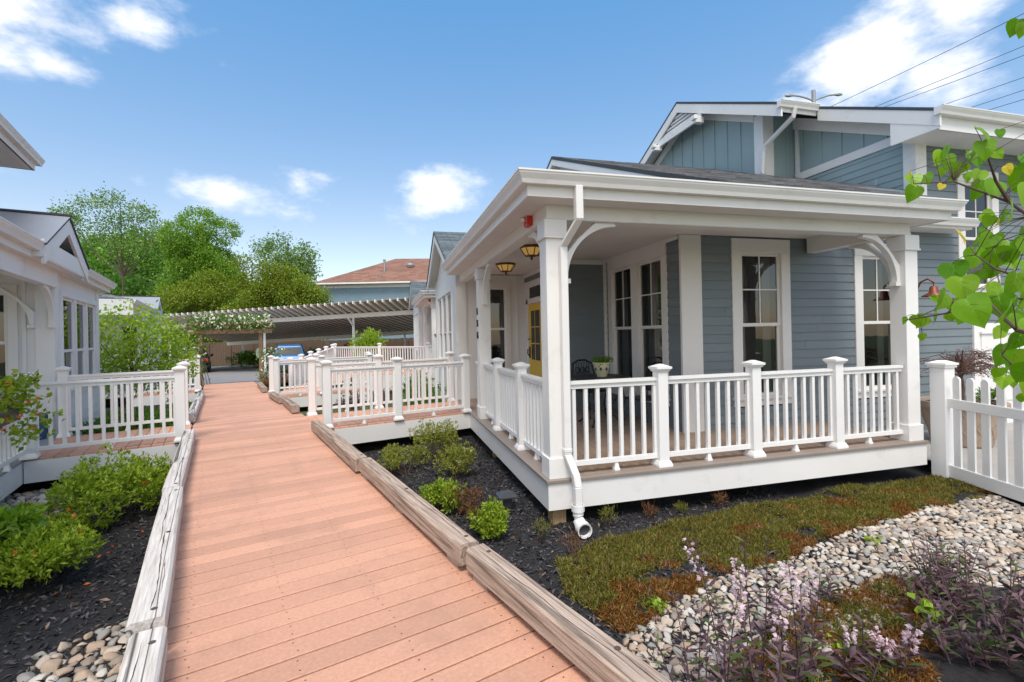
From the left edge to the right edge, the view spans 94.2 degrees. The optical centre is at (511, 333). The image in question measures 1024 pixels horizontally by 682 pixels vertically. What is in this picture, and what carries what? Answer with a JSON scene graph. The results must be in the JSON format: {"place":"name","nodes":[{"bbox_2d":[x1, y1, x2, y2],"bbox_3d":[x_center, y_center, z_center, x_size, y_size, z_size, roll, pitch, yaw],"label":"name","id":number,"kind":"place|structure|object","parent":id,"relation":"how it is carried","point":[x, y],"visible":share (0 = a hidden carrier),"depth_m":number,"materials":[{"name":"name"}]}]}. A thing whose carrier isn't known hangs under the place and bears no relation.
{"place":"outdoors","nodes":[
{"label":"outdoors","id":0,"kind":"place"},
{"bbox_2d":[0,402,193,681],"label":"mulch bed","id":1,"kind":"object","parent":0,"point":[6,624],"visible":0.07,"depth_m":3.44,"materials":[{"name":"wood"}]},
{"bbox_2d":[16,672,35,681],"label":"river stone","id":2,"kind":"object","parent":1,"relation":"on","point":[25,677],"visible":0.9,"depth_m":2.62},
{"bbox_2d":[0,496,66,582],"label":"budding shrub","id":3,"kind":"object","parent":1,"relation":"on","point":[14,521],"visible":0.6,"depth_m":3.66,"materials":[{"name":"green plant"}]},
{"bbox_2d":[0,499,82,549],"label":"azalea bush","id":4,"kind":"object","parent":1,"relation":"on","point":[21,505],"visible":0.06,"depth_m":4.35,"materials":[{"name":"green plant"}]},
{"bbox_2d":[40,658,62,672],"bbox_3d":[-2.618,1.894,2.711,0.098,0.045,0.091,31,25,1],"label":"river stone","id":5,"kind":"object","parent":1,"relation":"on","point":[50,665],"visible":0.78,"depth_m":2.70,"materials":[{"name":"stone"}]},
{"bbox_2d":[0,514,107,591],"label":"azalea bush","id":6,"kind":"object","parent":1,"relation":"on","point":[55,551],"visible":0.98,"depth_m":3.49,"materials":[{"name":"green plant"}]},
{"bbox_2d":[0,113,116,500],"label":"cottage","id":7,"kind":"structure","parent":1,"relation":"on","point":[53,285],"depth_m":7.30,"materials":[{"name":"white paint"}]},
{"bbox_2d":[0,284,18,387],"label":"window","id":8,"kind":"structure","parent":7,"relation":"in","point":[9,340],"depth_m":7.16,"materials":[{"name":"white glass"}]},
{"bbox_2d":[0,401,23,427],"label":"rail planter","id":9,"kind":"object","parent":7,"relation":"hanging from","point":[13,412],"visible":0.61,"depth_m":5.08,"materials":[{"name":"plastic"}]},
{"bbox_2d":[0,369,64,451],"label":"trailing plant","id":10,"kind":"object","parent":9,"relation":"in","point":[14,387],"visible":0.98,"depth_m":5.16,"materials":[{"name":"green plant"}]},
{"bbox_2d":[39,413,47,439],"bbox_3d":[-7.097,1.388,7.035,0.430,0.360,0.430,-1,0,-32],"label":"plastic tub","id":11,"kind":"object","parent":7,"relation":"on","point":[43,434],"visible":0.12,"depth_m":7.03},
{"bbox_2d":[59,290,97,395],"bbox_3d":[-8.108,0.195,8.938,0.120,1.790,2.810,-1,0,-32],"label":"window","id":12,"kind":"structure","parent":7,"relation":"in","point":[78,314],"depth_m":8.93,"materials":[{"name":"white paint"}]},
{"bbox_2d":[52,666,73,677],"bbox_3d":[-2.520,1.894,2.671,0.083,0.039,0.087,-1,0,30],"label":"river stone","id":13,"kind":"object","parent":1,"relation":"on","point":[61,672],"visible":0.91,"depth_m":2.65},
{"bbox_2d":[72,669,93,681],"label":"river stone","id":14,"kind":"object","parent":1,"relation":"on","point":[81,675],"visible":0.79,"depth_m":2.62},
{"bbox_2d":[84,640,105,653],"bbox_3d":[-2.526,1.898,2.884,0.095,0.058,0.077,-2,29,-27],"label":"river stone","id":15,"kind":"object","parent":1,"relation":"on","point":[93,646],"visible":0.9,"depth_m":2.87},
{"bbox_2d":[41,442,171,529],"bbox_3d":[-4.199,1.600,5.032,1.362,0.765,1.341,-1,0,-15],"label":"azalea bush","id":16,"kind":"object","parent":1,"relation":"on","point":[145,478],"visible":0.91,"depth_m":4.78,"materials":[{"name":"green plant"}]},
{"bbox_2d":[72,410,173,434],"bbox_3d":[-7.018,1.729,8.677,1.547,0.627,1.535,-1,0,-42],"label":"hedge","id":17,"kind":"object","parent":1,"relation":"on","point":[120,428],"visible":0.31,"depth_m":8.52,"materials":[{"name":"green plant"}]},
{"bbox_2d":[99,397,191,428],"bbox_3d":[-7.724,1.742,10.125,1.678,0.631,1.582,-1,0,-15],"label":"shrub","id":18,"kind":"object","parent":1,"relation":"on","point":[108,413],"visible":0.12,"depth_m":9.96,"materials":[{"name":"green plant"}]},
{"bbox_2d":[99,299,206,407],"bbox_3d":[-9.354,0.577,11.774,3.024,2.922,1.879,-1,0,-35],"label":"ornamental tree","id":19,"kind":"object","parent":1,"relation":"on","point":[105,355],"visible":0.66,"depth_m":11.80,"materials":[{"name":"green plant"}]},
{"bbox_2d":[128,355,201,406],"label":"entry ramp","id":20,"kind":"structure","parent":1,"relation":"on","point":[193,391],"depth_m":14.13,"materials":[{"name":"wood"}]},
{"bbox_2d":[90,258,247,341],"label":"hill","id":21,"kind":"structure","parent":0,"point":[132,275],"depth_m":77.15,"materials":[{"name":"plant"}]},
{"bbox_2d":[47,181,174,294],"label":"open crowned tree","id":22,"kind":"object","parent":21,"relation":"on","point":[78,219],"visible":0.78,"depth_m":65.55,"materials":[{"name":"green plant"}]},
{"bbox_2d":[78,224,281,352],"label":"hillside wood","id":23,"kind":"object","parent":21,"relation":"on","point":[94,261],"visible":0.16,"depth_m":75.33,"materials":[{"name":"green plant"}]},
{"bbox_2d":[177,347,212,371],"bbox_3d":[-21.974,1.799,32.896,2.218,1.678,4.460,-1,0,-31],"label":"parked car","id":24,"kind":"object","parent":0,"point":[207,357],"visible":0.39,"depth_m":31.56,"materials":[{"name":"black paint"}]},
{"bbox_2d":[153,364,391,389],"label":"parking lot","id":25,"kind":"structure","parent":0,"point":[223,374],"depth_m":27.53,"materials":[{"name":"asphalt"}]},
{"bbox_2d":[99,293,166,398],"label":"cottage","id":26,"kind":"structure","parent":25,"relation":"on","point":[115,299],"depth_m":17.62,"materials":[{"name":"white paint"}]},
{"bbox_2d":[117,322,136,365],"bbox_3d":[-15.568,0.431,19.382,0.800,1.770,0.120,-1,0,-32],"label":"window","id":27,"kind":"structure","parent":26,"relation":"in","point":[121,327],"depth_m":19.32,"materials":[{"name":"grey glass"}]},
{"bbox_2d":[186,321,271,386],"bbox_3d":[-11.439,0.795,19.407,3.006,2.630,1.152,-1,0,-32],"label":"garden arbor","id":28,"kind":"object","parent":25,"relation":"on","point":[258,331],"visible":0.58,"depth_m":19.43,"materials":[{"name":"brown wood"}]},
{"bbox_2d":[161,297,413,371],"bbox_3d":[-13.509,0.332,32.137,22.255,4.302,7.820,-1,0,17],"label":"carport","id":29,"kind":"object","parent":25,"relation":"on","point":[345,319],"visible":0.56,"depth_m":30.40,"materials":[{"name":"wood"}]},
{"bbox_2d":[275,345,308,368],"bbox_3d":[-13.952,1.526,29.973,2.218,1.678,4.460,-1,0,-23],"label":"parked car","id":30,"kind":"object","parent":25,"relation":"on","point":[294,351],"visible":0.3,"depth_m":28.26,"materials":[{"name":"blue paint"}]},
{"bbox_2d":[187,338,413,365],"bbox_3d":[-14.159,1.418,37.409,30.061,2.258,0.152,-1,0,17],"label":"board fence","id":31,"kind":"object","parent":25,"relation":"on","point":[220,351],"visible":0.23,"depth_m":39.24,"materials":[{"name":"brown wood"}]},
{"bbox_2d":[408,281,436,389],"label":"cottage","id":32,"kind":"structure","parent":25,"relation":"on","point":[424,312],"depth_m":19.28,"materials":[{"name":"white paint"}]},
{"bbox_2d":[414,312,418,352],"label":"window","id":33,"kind":"structure","parent":32,"relation":"in","point":[416,328],"depth_m":24.06,"materials":[{"name":"white paint"}]},
{"bbox_2d":[163,382,589,681],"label":"boardwalk","id":34,"kind":"structure","parent":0,"point":[305,553],"depth_m":2.75,"materials":[{"name":"wood"}]},
{"bbox_2d":[17,361,191,483],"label":"entry ramp","id":35,"kind":"structure","parent":34,"relation":"on","point":[40,464],"depth_m":6.48,"materials":[{"name":"wood"}]},
{"bbox_2d":[116,625,167,681],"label":"kerb timber","id":36,"kind":"object","parent":34,"relation":"on","point":[145,656],"visible":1,"depth_m":1.91,"materials":[{"name":"wood"}]},
{"bbox_2d":[125,486,182,646],"bbox_3d":[-2.258,1.378,3.086,0.146,0.178,2.302,-1,0,-33],"label":"kerb timber","id":37,"kind":"object","parent":34,"relation":"on","point":[151,605],"visible":0.94,"depth_m":2.59,"materials":[{"name":"wood"}]},
{"bbox_2d":[162,439,192,492],"bbox_3d":[-3.519,1.409,5.052,0.138,0.168,2.271,-1,0,-32],"label":"kerb timber","id":38,"kind":"object","parent":34,"relation":"on","point":[178,472],"visible":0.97,"depth_m":4.79,"materials":[{"name":"wood"}]},
{"bbox_2d":[181,429,194,447],"bbox_3d":[-4.341,1.425,6.377,0.138,0.170,0.855,-1,0,-32],"label":"kerb timber","id":39,"kind":"object","parent":34,"relation":"on","point":[187,434],"visible":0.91,"depth_m":6.35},
{"bbox_2d":[189,399,200,422],"bbox_3d":[-6.338,1.516,9.492,0.137,0.244,3.151,-1,0,-32],"label":"kerb timber","id":40,"kind":"object","parent":34,"relation":"on","point":[194,408],"visible":0.94,"depth_m":8.87,"materials":[{"name":"wood"}]},
{"bbox_2d":[282,397,299,413],"bbox_3d":[-4.574,1.462,9.805,0.138,0.217,2.005,-1,0,-31],"label":"kerb timber","id":41,"kind":"object","parent":34,"relation":"on","point":[292,406],"visible":1,"depth_m":9.26,"materials":[{"name":"wood"}]},
{"bbox_2d":[267,352,372,406],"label":"entry ramp","id":42,"kind":"structure","parent":34,"relation":"on","point":[299,398],"depth_m":13.22,"materials":[{"name":"wood"}]},
{"bbox_2d":[311,420,367,471],"bbox_3d":[-2.273,1.383,6.096,0.139,0.169,2.711,-1,0,-32],"label":"kerb timber","id":43,"kind":"object","parent":34,"relation":"on","point":[349,454],"visible":0.99,"depth_m":5.69,"materials":[{"name":"wood"}]},
{"bbox_2d":[280,342,429,397],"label":"side deck","id":44,"kind":"structure","parent":34,"relation":"on","point":[327,352],"depth_m":17.37,"materials":[{"name":"wood"}]},
{"bbox_2d":[305,351,471,443],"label":"entry ramp","id":45,"kind":"structure","parent":34,"relation":"on","point":[394,419],"depth_m":8.30,"materials":[{"name":"wood"}]},
{"bbox_2d":[359,457,478,567],"bbox_3d":[-0.884,1.353,3.887,0.137,0.170,2.412,-1,0,-32],"label":"kerb timber","id":46,"kind":"object","parent":34,"relation":"on","point":[449,537],"visible":1,"depth_m":3.42,"materials":[{"name":"wood"}]},
{"bbox_2d":[466,543,670,681],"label":"kerb timber","id":47,"kind":"object","parent":34,"relation":"on","point":[592,652],"visible":1,"depth_m":2.10,"materials":[{"name":"wood"}]},
{"bbox_2d":[105,344,891,418],"bbox_3d":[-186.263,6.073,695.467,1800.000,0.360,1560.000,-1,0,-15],"label":"ground","id":48,"kind":"structure","parent":0,"point":[303,410],"depth_m":13.95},
{"bbox_2d":[146,274,217,342],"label":"olive tree","id":49,"kind":"object","parent":48,"relation":"on","point":[172,301],"visible":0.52,"depth_m":42.40,"materials":[{"name":"green plant"}]},
{"bbox_2d":[151,205,246,341],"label":"broadleaf tree","id":50,"kind":"object","parent":48,"relation":"on","point":[198,251],"visible":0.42,"depth_m":49.83,"materials":[{"name":"green plant"}]},
{"bbox_2d":[180,266,241,342],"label":"olive tree","id":51,"kind":"object","parent":48,"relation":"on","point":[212,294],"visible":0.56,"depth_m":43.51,"materials":[{"name":"green plant"}]},
{"bbox_2d":[168,309,289,386],"bbox_3d":[-11.402,0.652,19.363,4.400,3.270,1.482,-1,0,-32],"label":"climbing rose","id":52,"kind":"object","parent":48,"relation":"on","point":[211,319],"visible":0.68,"depth_m":19.09,"materials":[{"name":"green plant"}]},
{"bbox_2d":[225,350,263,368],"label":"bush","id":53,"kind":"object","parent":48,"relation":"on","point":[247,357],"visible":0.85,"depth_m":35.65,"materials":[{"name":"green plant"}]},
{"bbox_2d":[213,247,283,341],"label":"olive tree","id":54,"kind":"object","parent":48,"relation":"on","point":[255,294],"visible":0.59,"depth_m":42.68,"materials":[{"name":"green plant"}]},
{"bbox_2d":[249,257,302,307],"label":"olive tree","id":55,"kind":"object","parent":48,"relation":"on","point":[285,276],"visible":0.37,"depth_m":43.09,"materials":[{"name":"green plant"}]},
{"bbox_2d":[246,226,322,305],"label":"thin tree","id":56,"kind":"object","parent":48,"relation":"on","point":[298,262],"visible":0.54,"depth_m":55.31,"materials":[{"name":"green plant"}]},
{"bbox_2d":[274,272,336,340],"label":"olive tree","id":57,"kind":"object","parent":48,"relation":"on","point":[313,293],"visible":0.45,"depth_m":42.44,"materials":[{"name":"green plant"}]},
{"bbox_2d":[347,327,388,366],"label":"lime shrub","id":58,"kind":"object","parent":48,"relation":"on","point":[371,337],"visible":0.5,"depth_m":21.50,"materials":[{"name":"green plant"}]},
{"bbox_2d":[316,258,429,340],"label":"house","id":59,"kind":"structure","parent":48,"relation":"on","point":[390,279],"depth_m":54.99,"materials":[{"name":"blue"}]},
{"bbox_2d":[402,372,446,405],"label":"boxwood hedge","id":60,"kind":"object","parent":48,"relation":"on","point":[419,401],"visible":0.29,"depth_m":11.42,"materials":[{"name":"green plant"}]},
{"bbox_2d":[785,89,841,102],"bbox_3d":[12.890,-4.326,20.145,2.400,11.950,0.259,-1,0,3],"label":"street lamp","id":61,"kind":"object","parent":48,"relation":"on","point":[813,97],"visible":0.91,"depth_m":20.11,"materials":[{"name":"metal"}]},
{"bbox_2d":[0,0,1023,281],"label":"sky","id":62,"kind":"structure","parent":0,"point":[361,131],"materials":[{"name":"blue"}]},
{"bbox_2d":[304,413,1023,681],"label":"mulch bed","id":63,"kind":"object","parent":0,"point":[957,670],"visible":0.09,"depth_m":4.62,"materials":[{"name":"wood"}]},
{"bbox_2d":[333,390,366,410],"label":"barberry bush","id":64,"kind":"object","parent":63,"relation":"on","point":[351,401],"visible":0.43,"depth_m":11.55,"materials":[{"name":"purple plant"}]},
{"bbox_2d":[8,436,747,647],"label":"fallen leaves","id":65,"kind":"object","parent":63,"relation":"on","point":[27,594],"visible":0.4,"depth_m":3.67,"materials":[{"name":"orange plant"}]},
{"bbox_2d":[376,436,431,475],"bbox_3d":[-1.548,1.725,6.617,0.575,0.506,0.829,-1,0,28],"label":"rose bush","id":66,"kind":"object","parent":63,"relation":"on","point":[391,458],"visible":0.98,"depth_m":6.58,"materials":[{"name":"green plant"}]},
{"bbox_2d":[407,417,460,462],"bbox_3d":[-1.162,1.629,7.210,0.826,0.678,0.655,-1,0,-15],"label":"rose bush","id":67,"kind":"object","parent":63,"relation":"on","point":[447,439],"visible":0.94,"depth_m":7.19,"materials":[{"name":"green plant"}]},
{"bbox_2d":[419,477,467,513],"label":"azalea bush","id":68,"kind":"object","parent":63,"relation":"on","point":[437,490],"visible":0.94,"depth_m":5.05,"materials":[{"name":"green plant"}]},
{"bbox_2d":[432,441,476,478],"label":"rose bush","id":69,"kind":"object","parent":63,"relation":"on","point":[460,459],"visible":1,"depth_m":6.28,"materials":[{"name":"green plant"}]},
{"bbox_2d":[444,484,484,513],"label":"barberry bush","id":70,"kind":"object","parent":63,"relation":"on","point":[473,497],"visible":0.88,"depth_m":5.02,"materials":[{"name":"brown plant"}]},
{"bbox_2d":[465,495,510,539],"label":"azalea bush","id":71,"kind":"object","parent":63,"relation":"on","point":[491,519],"visible":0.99,"depth_m":4.37,"materials":[{"name":"green plant"}]},
{"bbox_2d":[495,490,517,507],"bbox_3d":[-0.057,1.799,5.068,0.200,0.245,0.200,-1,0,-15],"label":"ground light","id":72,"kind":"object","parent":63,"relation":"on","point":[506,496],"visible":0.84,"depth_m":5.02,"materials":[{"name":"plastic"}]},
{"bbox_2d":[0,488,1023,681],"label":"river stones","id":73,"kind":"object","parent":63,"relation":"on","point":[924,525],"visible":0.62,"depth_m":3.94,"materials":[{"name":"stone"}]},
{"bbox_2d":[531,514,554,540],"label":"weed","id":74,"kind":"object","parent":63,"relation":"on","point":[542,526],"visible":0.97,"depth_m":4.35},
{"bbox_2d":[559,526,585,556],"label":"weed","id":75,"kind":"object","parent":63,"relation":"on","point":[576,538],"visible":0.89,"depth_m":3.99,"materials":[{"name":"brown plant"}]},
{"bbox_2d":[597,504,620,527],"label":"weed","id":76,"kind":"object","parent":63,"relation":"on","point":[605,512],"visible":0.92,"depth_m":4.60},
{"bbox_2d":[646,596,667,613],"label":"seedling","id":77,"kind":"object","parent":63,"relation":"on","point":[656,602],"visible":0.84,"depth_m":3.21,"materials":[{"name":"green plant"}]},
{"bbox_2d":[651,583,748,681],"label":"beardtongue plant","id":78,"kind":"object","parent":63,"relation":"on","point":[718,673],"visible":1,"depth_m":2.28,"materials":[{"name":"purple plant"}]},
{"bbox_2d":[426,98,1023,538],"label":"cottage","id":79,"kind":"structure","parent":63,"relation":"on","point":[748,260],"depth_m":6.80,"materials":[{"name":"white paint"}]},
{"bbox_2d":[437,287,453,361],"bbox_3d":[-1.767,-0.113,12.572,0.120,1.960,2.980,-1,0,-15],"label":"window","id":80,"kind":"structure","parent":79,"relation":"in","point":[444,300],"depth_m":12.70,"materials":[{"name":"white paint"}]},
{"bbox_2d":[490,282,511,368],"bbox_3d":[-0.318,-0.098,10.682,0.640,2.110,0.120,-1,0,-15],"label":"window","id":81,"kind":"structure","parent":79,"relation":"in","point":[500,304],"depth_m":10.72,"materials":[{"name":"white glass"}]},
{"bbox_2d":[496,262,515,274],"bbox_3d":[-0.117,-1.219,9.034,0.370,0.215,0.370,-1,0,8],"label":"ceiling lantern","id":82,"kind":"object","parent":79,"relation":"attached to","point":[505,267],"visible":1,"depth_m":8.93,"materials":[{"name":"glass"}]},
{"bbox_2d":[520,244,539,259],"bbox_3d":[0.301,-1.228,7.283,0.370,0.215,0.370,-1,0,-37],"label":"ceiling lantern","id":83,"kind":"object","parent":79,"relation":"attached to","point":[530,250],"visible":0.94,"depth_m":7.18,"materials":[{"name":"glass"}]},
{"bbox_2d":[526,285,541,376],"bbox_3d":[0.479,0.205,10.066,0.112,2.410,1.140,-1,0,-15],"label":"door","id":84,"kind":"structure","parent":79,"relation":"in","point":[533,311],"depth_m":10.12,"materials":[{"name":"yellow paint"}]},
{"bbox_2d":[571,359,612,418],"bbox_3d":[1.346,0.921,8.091,0.586,0.951,0.570,-1,0,-27],"label":"patio chair","id":85,"kind":"object","parent":79,"relation":"on","point":[584,371],"visible":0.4,"depth_m":8.26,"materials":[{"name":"black metal"}]},
{"bbox_2d":[570,374,630,427],"bbox_3d":[1.366,1.026,7.348,0.920,0.739,0.920,-1,0,-15],"label":"patio table","id":86,"kind":"object","parent":79,"relation":"on","point":[592,376],"visible":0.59,"depth_m":7.23,"materials":[{"name":"black metal"}]},
{"bbox_2d":[592,355,613,376],"bbox_3d":[1.397,0.484,7.314,0.306,0.344,0.335,-1,0,-15],"label":"flower pot","id":87,"kind":"object","parent":86,"relation":"on","point":[601,366],"visible":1,"depth_m":7.25,"materials":[{"name":"ceramic"}]},
{"bbox_2d":[607,243,669,406],"bbox_3d":[2.277,-0.123,7.894,0.610,2.390,1.910,-1,0,-15],"label":"window","id":88,"kind":"structure","parent":79,"relation":"in","point":[637,282],"depth_m":8.09,"materials":[{"name":"clear glass"}]},
{"bbox_2d":[623,362,669,425],"bbox_3d":[1.988,0.907,7.035,0.570,0.951,0.586,-1,0,-30],"label":"patio chair","id":89,"kind":"object","parent":79,"relation":"on","point":[647,396],"visible":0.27,"depth_m":7.10,"materials":[{"name":"black metal"}]},
{"bbox_2d":[725,238,791,406],"bbox_3d":[3.579,-0.165,7.187,1.060,2.420,0.610,-1,0,-15],"label":"window","id":90,"kind":"structure","parent":79,"relation":"in","point":[760,268],"depth_m":7.05,"materials":[{"name":"clear glass"}]},
{"bbox_2d":[851,243,891,397],"bbox_3d":[5.742,-0.210,7.767,1.040,2.420,0.610,-1,0,-15],"label":"window","id":91,"kind":"structure","parent":79,"relation":"in","point":[871,292],"depth_m":7.75,"materials":[{"name":"clear glass"}]},
{"bbox_2d":[918,278,939,296],"bbox_3d":[6.495,-0.721,7.469,0.300,0.299,0.515,-1,0,-15],"label":"barn lamp","id":92,"kind":"object","parent":79,"relation":"attached to","point":[933,289],"visible":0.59,"depth_m":7.34,"materials":[{"name":"orange metal"}]},
{"bbox_2d":[956,170,999,291],"bbox_3d":[7.934,-1.722,8.109,1.010,2.090,0.120,-1,0,-15],"label":"window","id":93,"kind":"structure","parent":79,"relation":"in","point":[974,208],"depth_m":8.12,"materials":[{"name":"white glass"}]},
{"bbox_2d":[682,534,816,681],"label":"beardtongue plant","id":94,"kind":"object","parent":63,"relation":"on","point":[751,672],"visible":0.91,"depth_m":2.41,"materials":[{"name":"purple plant"}]},
{"bbox_2d":[552,473,994,635],"bbox_3d":[2.852,1.804,4.643,5.621,0.204,1.237,-1,0,-26],"label":"groundcover","id":95,"kind":"object","parent":63,"relation":"on","point":[849,512],"visible":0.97,"depth_m":4.22,"materials":[{"name":"plant"}]},
{"bbox_2d":[753,572,795,644],"bbox_3d":[1.582,1.654,2.885,0.265,0.409,0.203,-1,0,-24],"label":"beardtongue plant","id":96,"kind":"object","parent":63,"relation":"on","point":[770,623],"visible":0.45,"depth_m":2.87,"materials":[{"name":"purple plant"}]},
{"bbox_2d":[768,571,838,681],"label":"beardtongue plant","id":97,"kind":"object","parent":63,"relation":"on","point":[812,663],"visible":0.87,"depth_m":2.51,"materials":[{"name":"purple plant"}]},
{"bbox_2d":[809,567,846,601],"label":"beardtongue plant","id":98,"kind":"object","parent":63,"relation":"on","point":[829,587],"visible":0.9,"depth_m":3.26,"materials":[{"name":"purple plant"}]},
{"bbox_2d":[721,571,947,681],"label":"groundcover","id":99,"kind":"object","parent":63,"relation":"on","point":[885,611],"visible":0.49,"depth_m":2.93,"materials":[{"name":"plant"}]},
{"bbox_2d":[821,612,928,681],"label":"beardtongue plant","id":100,"kind":"object","parent":63,"relation":"on","point":[891,658],"visible":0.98,"depth_m":2.53,"materials":[{"name":"purple plant"}]},
{"bbox_2d":[907,592,940,626],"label":"seedling","id":101,"kind":"object","parent":63,"relation":"on","point":[924,604],"visible":0.62,"depth_m":2.76,"materials":[{"name":"green plant"}]},
{"bbox_2d":[886,529,1023,676],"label":"beardtongue plant","id":102,"kind":"object","parent":63,"relation":"on","point":[1001,641],"visible":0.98,"depth_m":2.76,"materials":[{"name":"purple plant"}]},
{"bbox_2d":[894,529,1023,619],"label":"beardtongue plant","id":103,"kind":"object","parent":63,"relation":"on","point":[929,579],"visible":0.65,"depth_m":3.27,"materials":[{"name":"purple plant"}]},
{"bbox_2d":[902,18,1023,402],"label":"redbud tree","id":104,"kind":"object","parent":63,"relation":"on","point":[992,252],"visible":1,"depth_m":1.91,"materials":[{"name":"green plant"}]},
{"bbox_2d":[925,360,1023,502],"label":"picket fence","id":105,"kind":"object","parent":63,"relation":"on","point":[948,405],"visible":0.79,"depth_m":5.44,"materials":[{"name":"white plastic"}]},
{"bbox_2d":[924,422,1014,483],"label":"patio","id":106,"kind":"structure","parent":0,"point":[1010,439],"depth_m":6.18,"materials":[{"name":"concrete"}]},
{"bbox_2d":[920,396,1010,448],"bbox_3d":[6.474,1.275,6.852,1.000,0.620,1.000,-1,0,-15],"label":"planter pot","id":107,"kind":"object","parent":106,"relation":"on","point":[925,406],"visible":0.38,"depth_m":6.54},
{"bbox_2d":[890,346,1009,399],"bbox_3d":[6.425,0.605,6.772,2.020,0.870,1.205,-1,0,-15],"label":"maple tree","id":108,"kind":"object","parent":107,"relation":"on","point":[961,367],"visible":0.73,"depth_m":6.78,"materials":[{"name":"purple plant"}]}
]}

